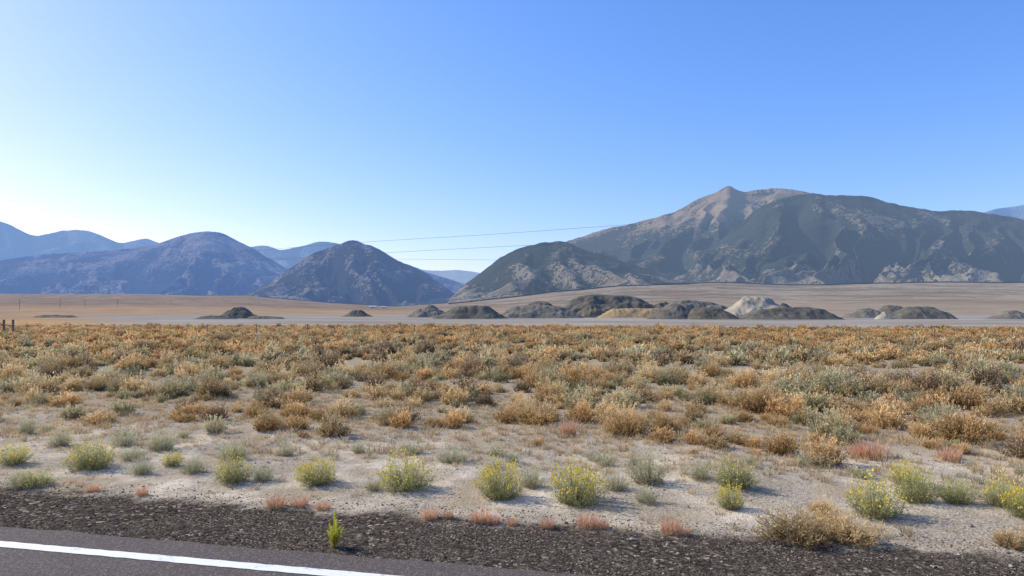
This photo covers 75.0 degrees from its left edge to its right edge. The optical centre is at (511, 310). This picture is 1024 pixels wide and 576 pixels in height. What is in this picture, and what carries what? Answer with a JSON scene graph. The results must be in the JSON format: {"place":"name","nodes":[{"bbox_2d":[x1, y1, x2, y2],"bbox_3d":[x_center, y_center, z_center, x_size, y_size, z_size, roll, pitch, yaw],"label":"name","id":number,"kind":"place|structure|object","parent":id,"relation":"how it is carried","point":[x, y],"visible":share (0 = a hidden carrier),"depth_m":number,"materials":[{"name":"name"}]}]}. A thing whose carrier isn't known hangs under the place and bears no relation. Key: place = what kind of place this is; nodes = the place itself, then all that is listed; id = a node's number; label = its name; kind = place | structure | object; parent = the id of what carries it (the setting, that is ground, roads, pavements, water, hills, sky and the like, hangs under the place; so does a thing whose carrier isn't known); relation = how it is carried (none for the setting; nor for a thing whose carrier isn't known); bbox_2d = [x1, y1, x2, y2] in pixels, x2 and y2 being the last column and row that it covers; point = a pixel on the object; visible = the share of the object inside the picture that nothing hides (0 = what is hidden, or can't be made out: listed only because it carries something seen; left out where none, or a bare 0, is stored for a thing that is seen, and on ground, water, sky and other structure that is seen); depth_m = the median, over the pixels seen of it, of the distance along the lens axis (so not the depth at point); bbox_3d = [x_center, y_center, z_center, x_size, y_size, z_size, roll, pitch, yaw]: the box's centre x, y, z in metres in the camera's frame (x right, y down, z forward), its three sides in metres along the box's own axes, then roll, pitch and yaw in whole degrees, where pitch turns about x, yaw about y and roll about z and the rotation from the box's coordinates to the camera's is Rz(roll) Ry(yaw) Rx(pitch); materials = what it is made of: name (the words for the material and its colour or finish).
{"place":"outdoors","nodes":[
{"label":"outdoors","id":0,"kind":"place"},
{"bbox_2d":[0,221,157,259],"bbox_3d":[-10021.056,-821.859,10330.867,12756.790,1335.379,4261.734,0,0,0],"label":"mountain","id":1,"kind":"structure","parent":0,"point":[15,242],"depth_m":10310.26,"materials":[{"name":"stone"}]},
{"bbox_2d":[83,481,100,492],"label":"red grass","id":2,"kind":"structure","parent":0,"point":[89,489],"depth_m":9.20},
{"bbox_2d":[0,231,287,295],"bbox_3d":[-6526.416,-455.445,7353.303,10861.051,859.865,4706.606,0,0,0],"label":"mountain","id":3,"kind":"structure","parent":0,"point":[199,274],"depth_m":6780.87,"materials":[{"name":"stone"}]},
{"bbox_2d":[135,483,152,496],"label":"red grass","id":4,"kind":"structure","parent":0,"point":[142,493],"depth_m":9.00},
{"bbox_2d":[263,490,291,509],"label":"red grass","id":5,"kind":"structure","parent":0,"point":[278,502],"depth_m":8.43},
{"bbox_2d":[0,527,594,575],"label":"asphalt road","id":6,"kind":"structure","parent":0,"point":[20,562],"depth_m":6.61,"materials":[{"name":"asphalt"}]},
{"bbox_2d":[0,541,395,575],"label":"road edge line","id":7,"kind":"object","parent":6,"relation":"on","point":[224,563],"visible":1,"depth_m":6.62,"materials":[{"name":"white paint"}]},
{"bbox_2d":[286,494,308,507],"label":"red grass","id":8,"kind":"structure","parent":0,"point":[297,502],"depth_m":8.51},
{"bbox_2d":[314,499,333,510],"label":"red grass","id":9,"kind":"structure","parent":0,"point":[323,506],"depth_m":8.36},
{"bbox_2d":[251,242,424,271],"bbox_3d":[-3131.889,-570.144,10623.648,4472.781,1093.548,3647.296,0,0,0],"label":"mountain","id":10,"kind":"structure","parent":0,"point":[290,254],"depth_m":10563.34,"materials":[{"name":"stone"}]},
{"bbox_2d":[246,240,453,306],"bbox_3d":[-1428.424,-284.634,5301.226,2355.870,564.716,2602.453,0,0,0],"label":"mountain","id":11,"kind":"structure","parent":0,"point":[364,276],"depth_m":4922.07,"materials":[{"name":"stone"}]},
{"bbox_2d":[421,503,445,520],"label":"red grass","id":12,"kind":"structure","parent":0,"point":[427,516],"depth_m":7.98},
{"bbox_2d":[420,270,463,293],"bbox_3d":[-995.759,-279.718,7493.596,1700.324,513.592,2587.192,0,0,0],"label":"mountain","id":13,"kind":"structure","parent":0,"point":[453,286],"depth_m":7452.28,"materials":[{"name":"stone"}]},
{"bbox_2d":[441,509,453,518],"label":"red grass","id":14,"kind":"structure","parent":0,"point":[449,515],"depth_m":8.00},
{"bbox_2d":[421,269,479,284],"bbox_3d":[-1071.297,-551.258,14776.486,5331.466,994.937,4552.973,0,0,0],"label":"mountain","id":15,"kind":"structure","parent":0,"point":[462,277],"depth_m":14638.37,"materials":[{"name":"stone"}]},
{"bbox_2d":[465,504,492,523],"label":"red grass","id":16,"kind":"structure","parent":0,"point":[475,516],"depth_m":7.87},
{"bbox_2d":[486,512,499,524],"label":"red grass","id":17,"kind":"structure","parent":0,"point":[492,521],"depth_m":7.82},
{"bbox_2d":[0,282,1023,575],"bbox_3d":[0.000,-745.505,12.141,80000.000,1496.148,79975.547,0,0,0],"label":"desert ground","id":18,"kind":"structure","parent":0,"point":[938,520],"depth_m":9.61,"materials":[{"name":"sand"}]},
{"bbox_2d":[0,468,34,488],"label":"sagebrush","id":19,"kind":"object","parent":18,"relation":"on","point":[12,481],"visible":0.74,"depth_m":9.40,"materials":[{"name":"green plant"}]},
{"bbox_2d":[0,438,35,465],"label":"rabbitbrush","id":20,"kind":"object","parent":18,"relation":"on","point":[14,459],"visible":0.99,"depth_m":10.79,"materials":[{"name":"yellow plant"}]},
{"bbox_2d":[14,413,40,434],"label":"sagebrush","id":21,"kind":"object","parent":18,"relation":"on","point":[23,427],"visible":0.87,"depth_m":13.45,"materials":[{"name":"green plant"}]},
{"bbox_2d":[8,468,60,487],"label":"rabbitbrush","id":22,"kind":"object","parent":18,"relation":"on","point":[31,482],"visible":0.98,"depth_m":9.46,"materials":[{"name":"green plant"}]},
{"bbox_2d":[32,315,75,317],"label":"gravel pile","id":23,"kind":"object","parent":18,"relation":"on","point":[55,316],"visible":0.93,"depth_m":227.77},
{"bbox_2d":[41,424,75,446],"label":"sagebrush","id":24,"kind":"object","parent":18,"relation":"on","point":[62,442],"visible":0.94,"depth_m":12.30,"materials":[{"name":"green plant"}]},
{"bbox_2d":[57,434,121,471],"bbox_3d":[-6.670,2.237,10.569,0.857,0.639,0.934,0,0,-27],"label":"rabbitbrush","id":25,"kind":"object","parent":18,"relation":"on","point":[92,460],"visible":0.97,"depth_m":10.45,"materials":[{"name":"green plant"}]},
{"bbox_2d":[109,427,144,447],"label":"sagebrush","id":26,"kind":"object","parent":18,"relation":"on","point":[122,440],"visible":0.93,"depth_m":12.19,"materials":[{"name":"green plant"}]},
{"bbox_2d":[112,443,148,461],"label":"sagebrush","id":27,"kind":"object","parent":18,"relation":"on","point":[128,456],"visible":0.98,"depth_m":11.15,"materials":[{"name":"green plant"}]},
{"bbox_2d":[127,455,154,475],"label":"sagebrush","id":28,"kind":"object","parent":18,"relation":"on","point":[141,470],"visible":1,"depth_m":10.18,"materials":[{"name":"green plant"}]},
{"bbox_2d":[140,427,178,451],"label":"sagebrush","id":29,"kind":"object","parent":18,"relation":"on","point":[157,446],"visible":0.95,"depth_m":11.98,"materials":[{"name":"green plant"}]},
{"bbox_2d":[160,448,184,466],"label":"rabbitbrush","id":30,"kind":"object","parent":18,"relation":"on","point":[174,461],"visible":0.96,"depth_m":10.68,"materials":[{"name":"yellow plant"}]},
{"bbox_2d":[176,454,210,475],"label":"sagebrush","id":31,"kind":"object","parent":18,"relation":"on","point":[192,468],"visible":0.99,"depth_m":10.25,"materials":[{"name":"green plant"}]},
{"bbox_2d":[195,315,236,318],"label":"gravel pile","id":32,"kind":"object","parent":18,"relation":"on","point":[216,317],"visible":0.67,"depth_m":188.14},
{"bbox_2d":[206,438,251,460],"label":"sagebrush","id":33,"kind":"object","parent":18,"relation":"on","point":[235,453],"visible":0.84,"depth_m":11.27,"materials":[{"name":"green plant"}]},
{"bbox_2d":[212,448,256,485],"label":"rabbitbrush","id":34,"kind":"object","parent":18,"relation":"on","point":[230,477],"visible":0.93,"depth_m":9.67,"materials":[{"name":"green plant"}]},
{"bbox_2d":[222,307,257,318],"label":"gravel pile","id":35,"kind":"object","parent":18,"relation":"on","point":[240,312],"visible":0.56,"depth_m":201.77,"materials":[{"name":"gravel"}]},
{"bbox_2d":[250,460,273,481],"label":"sagebrush","id":36,"kind":"object","parent":18,"relation":"on","point":[263,473],"visible":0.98,"depth_m":9.78,"materials":[{"name":"green plant"}]},
{"bbox_2d":[246,316,284,318],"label":"gravel pile","id":37,"kind":"object","parent":18,"relation":"on","point":[263,317],"visible":0.69,"depth_m":188.34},
{"bbox_2d":[275,439,296,456],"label":"sagebrush","id":38,"kind":"object","parent":18,"relation":"on","point":[286,451],"visible":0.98,"depth_m":11.53,"materials":[{"name":"green plant"}]},
{"bbox_2d":[0,225,616,284],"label":"power line","id":39,"kind":"object","parent":18,"relation":"on","point":[297,257],"visible":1,"depth_m":72.56,"materials":[{"name":"metal"}]},
{"bbox_2d":[293,455,341,486],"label":"rabbitbrush","id":40,"kind":"object","parent":18,"relation":"on","point":[312,479],"visible":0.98,"depth_m":9.57,"materials":[{"name":"green plant"}]},
{"bbox_2d":[326,511,342,546],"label":"green weed","id":41,"kind":"object","parent":18,"relation":"on","point":[334,536],"visible":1,"depth_m":7.01,"materials":[{"name":"plant"}]},
{"bbox_2d":[341,310,372,316],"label":"gravel pile","id":42,"kind":"object","parent":18,"relation":"on","point":[356,313],"visible":0.84,"depth_m":257.34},
{"bbox_2d":[351,440,366,452],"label":"sagebrush","id":43,"kind":"object","parent":18,"relation":"on","point":[357,450],"visible":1,"depth_m":11.61,"materials":[{"name":"green plant"}]},
{"bbox_2d":[363,478,383,490],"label":"sagebrush","id":44,"kind":"object","parent":18,"relation":"on","point":[374,486],"visible":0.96,"depth_m":9.28,"materials":[{"name":"green plant"}]},
{"bbox_2d":[374,405,411,424],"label":"straw bush","id":45,"kind":"object","parent":18,"relation":"on","point":[387,415],"visible":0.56,"depth_m":14.51,"materials":[{"name":"brown plant"}]},
{"bbox_2d":[373,448,441,493],"bbox_3d":[-1.487,2.235,9.359,0.955,0.650,0.875,0,0,-26],"label":"rabbitbrush","id":46,"kind":"object","parent":18,"relation":"on","point":[407,481],"visible":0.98,"depth_m":9.33,"materials":[{"name":"green plant"}]},
{"bbox_2d":[399,439,426,455],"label":"sagebrush","id":47,"kind":"object","parent":18,"relation":"on","point":[412,450],"visible":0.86,"depth_m":11.76,"materials":[{"name":"green plant"}]},
{"bbox_2d":[406,305,443,316],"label":"gravel pile","id":48,"kind":"object","parent":18,"relation":"on","point":[430,311],"visible":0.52,"depth_m":235.78,"materials":[{"name":"gravel"}]},
{"bbox_2d":[433,444,467,463],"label":"sagebrush","id":49,"kind":"object","parent":18,"relation":"on","point":[454,456],"visible":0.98,"depth_m":10.89,"materials":[{"name":"green plant"}]},
{"bbox_2d":[432,305,508,318],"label":"gravel pile","id":50,"kind":"object","parent":18,"relation":"on","point":[473,312],"visible":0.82,"depth_m":195.53,"materials":[{"name":"gravel"}]},
{"bbox_2d":[470,454,524,501],"bbox_3d":[-0.177,2.214,8.931,0.739,0.665,0.688,0,0,6],"label":"rabbitbrush","id":51,"kind":"object","parent":18,"relation":"on","point":[497,491],"visible":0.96,"depth_m":8.83,"materials":[{"name":"green plant"}]},
{"bbox_2d":[0,320,1012,341],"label":"wire fence","id":52,"kind":"object","parent":18,"relation":"on","point":[256,325],"visible":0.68,"depth_m":54.87,"materials":[{"name":"metal"}]},
{"bbox_2d":[0,366,1023,544],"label":"dry grass patch","id":53,"kind":"object","parent":18,"relation":"on","point":[1019,464],"visible":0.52,"depth_m":12.90,"materials":[{"name":"plant"}]},
{"bbox_2d":[0,403,1023,575],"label":"gravel","id":54,"kind":"structure","parent":18,"relation":"on","point":[678,553],"depth_m":7.50,"materials":[{"name":"gravel"}]},
{"bbox_2d":[520,393,544,423],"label":"straw bush","id":55,"kind":"object","parent":18,"relation":"on","point":[529,408],"visible":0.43,"depth_m":14.68,"materials":[{"name":"brown plant"}]},
{"bbox_2d":[517,460,550,488],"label":"sagebrush","id":56,"kind":"object","parent":18,"relation":"on","point":[532,482],"visible":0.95,"depth_m":9.42,"materials":[{"name":"green plant"}]},
{"bbox_2d":[528,301,553,305],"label":"gravel pile","id":57,"kind":"object","parent":18,"relation":"on","point":[540,303],"visible":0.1,"depth_m":267.32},
{"bbox_2d":[502,305,583,317],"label":"gravel pile","id":58,"kind":"object","parent":18,"relation":"on","point":[535,311],"visible":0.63,"depth_m":209.61,"materials":[{"name":"gravel"}]},
{"bbox_2d":[545,456,613,507],"bbox_3d":[0.872,2.217,8.730,0.821,0.672,0.881,0,0,-23],"label":"rabbitbrush","id":59,"kind":"object","parent":18,"relation":"on","point":[576,495],"visible":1,"depth_m":8.62,"materials":[{"name":"green plant"}]},
{"bbox_2d":[576,305,604,317],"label":"gravel pile","id":60,"kind":"object","parent":18,"relation":"on","point":[591,311],"visible":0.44,"depth_m":226.46,"materials":[{"name":"gravel"}]},
{"bbox_2d":[564,294,659,312],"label":"gravel pile","id":61,"kind":"object","parent":18,"relation":"on","point":[605,303],"visible":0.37,"depth_m":281.93,"materials":[{"name":"gravel"}]},
{"bbox_2d":[600,470,631,491],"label":"sagebrush","id":62,"kind":"object","parent":18,"relation":"on","point":[613,485],"visible":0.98,"depth_m":9.30,"materials":[{"name":"green plant"}]},
{"bbox_2d":[592,395,649,436],"bbox_3d":[2.239,2.163,13.559,1.223,0.982,1.125,0,0,5],"label":"straw bush","id":63,"kind":"object","parent":18,"relation":"on","point":[613,424],"visible":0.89,"depth_m":13.36,"materials":[{"name":"beige plant"}]},
{"bbox_2d":[596,308,658,317],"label":"gravel pile","id":64,"kind":"object","parent":18,"relation":"on","point":[631,313],"visible":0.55,"depth_m":220.19,"materials":[{"name":"gravel"}]},
{"bbox_2d":[622,442,670,485],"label":"sagebrush","id":65,"kind":"object","parent":18,"relation":"on","point":[646,478],"visible":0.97,"depth_m":9.61,"materials":[{"name":"green plant"}]},
{"bbox_2d":[633,483,659,504],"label":"sagebrush","id":66,"kind":"object","parent":18,"relation":"on","point":[643,498],"visible":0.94,"depth_m":8.67,"materials":[{"name":"green plant"}]},
{"bbox_2d":[654,302,669,308],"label":"gravel pile","id":67,"kind":"object","parent":18,"relation":"on","point":[660,305],"visible":0.09,"depth_m":306.57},
{"bbox_2d":[647,304,689,318],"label":"gravel pile","id":68,"kind":"object","parent":18,"relation":"on","point":[675,311],"visible":0.61,"depth_m":184.30,"materials":[{"name":"gravel"}]},
{"bbox_2d":[661,300,727,309],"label":"gravel pile","id":69,"kind":"object","parent":18,"relation":"on","point":[689,304],"visible":0.27,"depth_m":295.45,"materials":[{"name":"gravel"}]},
{"bbox_2d":[684,457,716,480],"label":"sagebrush","id":70,"kind":"object","parent":18,"relation":"on","point":[699,473],"visible":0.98,"depth_m":9.78,"materials":[{"name":"green plant"}]},
{"bbox_2d":[687,308,740,319],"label":"gravel pile","id":71,"kind":"object","parent":18,"relation":"on","point":[706,314],"visible":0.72,"depth_m":181.23,"materials":[{"name":"gravel"}]},
{"bbox_2d":[714,479,745,509],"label":"rabbitbrush","id":72,"kind":"object","parent":18,"relation":"on","point":[728,503],"visible":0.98,"depth_m":8.38,"materials":[{"name":"yellow plant"}]},
{"bbox_2d":[707,453,761,490],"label":"rabbitbrush","id":73,"kind":"object","parent":18,"relation":"on","point":[734,480],"visible":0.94,"depth_m":9.31,"materials":[{"name":"green plant"}]},
{"bbox_2d":[725,296,778,316],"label":"gravel pile","id":74,"kind":"object","parent":18,"relation":"on","point":[744,305],"visible":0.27,"depth_m":209.81,"materials":[{"name":"gravel"}]},
{"bbox_2d":[776,303,790,307],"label":"gravel pile","id":75,"kind":"object","parent":18,"relation":"on","point":[781,305],"visible":0.04,"depth_m":198.99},
{"bbox_2d":[738,307,843,319],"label":"gravel pile","id":76,"kind":"object","parent":18,"relation":"on","point":[796,313],"visible":0.84,"depth_m":180.91,"materials":[{"name":"gravel"}]},
{"bbox_2d":[750,502,842,547],"bbox_3d":[3.112,2.328,7.349,0.988,0.502,0.909,0,0,35],"label":"straw bush","id":77,"kind":"object","parent":18,"relation":"on","point":[803,532],"visible":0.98,"depth_m":7.22,"materials":[{"name":"beige plant"}]},
{"bbox_2d":[805,491,844,516],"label":"straw bush","id":78,"kind":"object","parent":18,"relation":"on","point":[825,506],"visible":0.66,"depth_m":8.18,"materials":[{"name":"beige plant"}]},
{"bbox_2d":[804,503,860,536],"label":"straw bush","id":79,"kind":"object","parent":18,"relation":"on","point":[822,517],"visible":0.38,"depth_m":7.47,"materials":[{"name":"beige plant"}]},
{"bbox_2d":[822,507,885,548],"bbox_3d":[3.674,2.369,7.166,0.680,0.386,0.626,0,0,17],"label":"straw bush","id":80,"kind":"object","parent":18,"relation":"on","point":[856,535],"visible":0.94,"depth_m":7.14,"materials":[{"name":"beige plant"}]},
{"bbox_2d":[841,308,880,317],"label":"gravel pile","id":81,"kind":"object","parent":18,"relation":"on","point":[865,313],"visible":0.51,"depth_m":211.75,"materials":[{"name":"gravel"}]},
{"bbox_2d":[842,468,912,520],"bbox_3d":[4.431,2.231,8.126,0.811,0.664,0.744,0,0,-13],"label":"rabbitbrush","id":82,"kind":"object","parent":18,"relation":"on","point":[883,510],"visible":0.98,"depth_m":8.07,"materials":[{"name":"green plant"}]},
{"bbox_2d":[874,312,892,318],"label":"gravel pile","id":83,"kind":"object","parent":18,"relation":"on","point":[883,315],"visible":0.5,"depth_m":183.58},
{"bbox_2d":[877,305,902,313],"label":"gravel pile","id":84,"kind":"object","parent":18,"relation":"on","point":[887,309],"visible":0.19,"depth_m":222.81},
{"bbox_2d":[887,454,925,485],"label":"rabbitbrush","id":85,"kind":"object","parent":18,"relation":"on","point":[900,473],"visible":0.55,"depth_m":9.56,"materials":[{"name":"yellow plant"}]},
{"bbox_2d":[891,464,946,504],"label":"rabbitbrush","id":86,"kind":"object","parent":18,"relation":"on","point":[911,492],"visible":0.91,"depth_m":8.70,"materials":[{"name":"green plant"}]},
{"bbox_2d":[888,306,957,318],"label":"gravel pile","id":87,"kind":"object","parent":18,"relation":"on","point":[923,312],"visible":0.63,"depth_m":187.71,"materials":[{"name":"gravel"}]},
{"bbox_2d":[916,394,967,427],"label":"sagebrush","id":88,"kind":"object","parent":18,"relation":"on","point":[932,412],"visible":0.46,"depth_m":14.40,"materials":[{"name":"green plant"}]},
{"bbox_2d":[936,474,979,504],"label":"rabbitbrush","id":89,"kind":"object","parent":18,"relation":"on","point":[957,495],"visible":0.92,"depth_m":8.65,"materials":[{"name":"green plant"}]},
{"bbox_2d":[976,469,1022,508],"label":"rabbitbrush","id":90,"kind":"object","parent":18,"relation":"on","point":[997,500],"visible":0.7,"depth_m":8.56,"materials":[{"name":"green plant"}]},
{"bbox_2d":[985,310,1023,318],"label":"gravel pile","id":91,"kind":"object","parent":18,"relation":"on","point":[1013,314],"visible":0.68,"depth_m":183.95,"materials":[{"name":"gravel"}]},
{"bbox_2d":[987,520,1023,550],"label":"straw bush","id":92,"kind":"object","parent":18,"relation":"on","point":[1018,541],"visible":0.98,"depth_m":7.05,"materials":[{"name":"beige plant"}]},
{"bbox_2d":[997,478,1023,518],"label":"rabbitbrush","id":93,"kind":"object","parent":18,"relation":"on","point":[1017,511],"visible":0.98,"depth_m":8.04,"materials":[{"name":"yellow plant"}]},
{"bbox_2d":[0,321,1023,466],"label":"sagebrush field","id":94,"kind":"structure","parent":0,"point":[263,351],"depth_m":23.90,"materials":[{"name":"plant"}]},
{"bbox_2d":[0,0,1023,272],"label":"sky","id":95,"kind":"structure","parent":0,"point":[284,124],"materials":[{"name":"blue"}]},
{"bbox_2d":[506,515,518,526],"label":"red grass","id":96,"kind":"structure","parent":0,"point":[510,521],"depth_m":7.76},
{"bbox_2d":[539,514,555,529],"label":"red grass","id":97,"kind":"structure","parent":0,"point":[547,523],"depth_m":7.66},
{"bbox_2d":[448,241,689,303],"bbox_3d":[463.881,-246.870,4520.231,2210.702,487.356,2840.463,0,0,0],"label":"mountain","id":98,"kind":"structure","parent":0,"point":[548,267],"depth_m":4167.09,"materials":[{"name":"stone"}]},
{"bbox_2d":[558,416,580,435],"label":"red grass","id":99,"kind":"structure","parent":0,"point":[569,429],"depth_m":13.30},
{"bbox_2d":[574,509,600,529],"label":"red grass","id":100,"kind":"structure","parent":0,"point":[592,523],"depth_m":7.67,"materials":[{"name":"plant"}]},
{"bbox_2d":[595,517,609,529],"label":"red grass","id":101,"kind":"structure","parent":0,"point":[603,525],"depth_m":7.62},
{"bbox_2d":[655,512,686,535],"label":"red grass","id":102,"kind":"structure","parent":0,"point":[669,528],"depth_m":7.48,"materials":[{"name":"plant"}]},
{"bbox_2d":[677,525,690,536],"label":"red grass","id":103,"kind":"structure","parent":0,"point":[682,532],"depth_m":7.39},
{"bbox_2d":[566,186,1018,283],"bbox_3d":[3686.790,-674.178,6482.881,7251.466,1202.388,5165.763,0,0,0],"label":"mountain","id":104,"kind":"structure","parent":0,"point":[685,239],"depth_m":6107.05,"materials":[{"name":"stone"}]},
{"bbox_2d":[673,194,1023,284],"bbox_3d":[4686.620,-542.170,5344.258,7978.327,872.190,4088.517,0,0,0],"label":"mountain","id":105,"kind":"structure","parent":0,"point":[810,239],"depth_m":4792.98,"materials":[{"name":"stone"}]},
{"bbox_2d":[845,440,870,458],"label":"red grass","id":106,"kind":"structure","parent":0,"point":[852,452],"depth_m":11.35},
{"bbox_2d":[851,435,893,460],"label":"red grass","id":107,"kind":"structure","parent":0,"point":[877,454],"depth_m":11.16,"materials":[{"name":"plant"}]},
{"bbox_2d":[932,440,965,462],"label":"red grass","id":108,"kind":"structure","parent":0,"point":[951,456],"depth_m":11.00,"materials":[{"name":"plant"}]},
{"bbox_2d":[982,205,1023,219],"bbox_3d":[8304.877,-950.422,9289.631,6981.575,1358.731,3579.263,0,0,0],"label":"mountain","id":109,"kind":"structure","parent":0,"point":[1016,211],"depth_m":9365.84,"materials":[{"name":"stone"}]}
]}

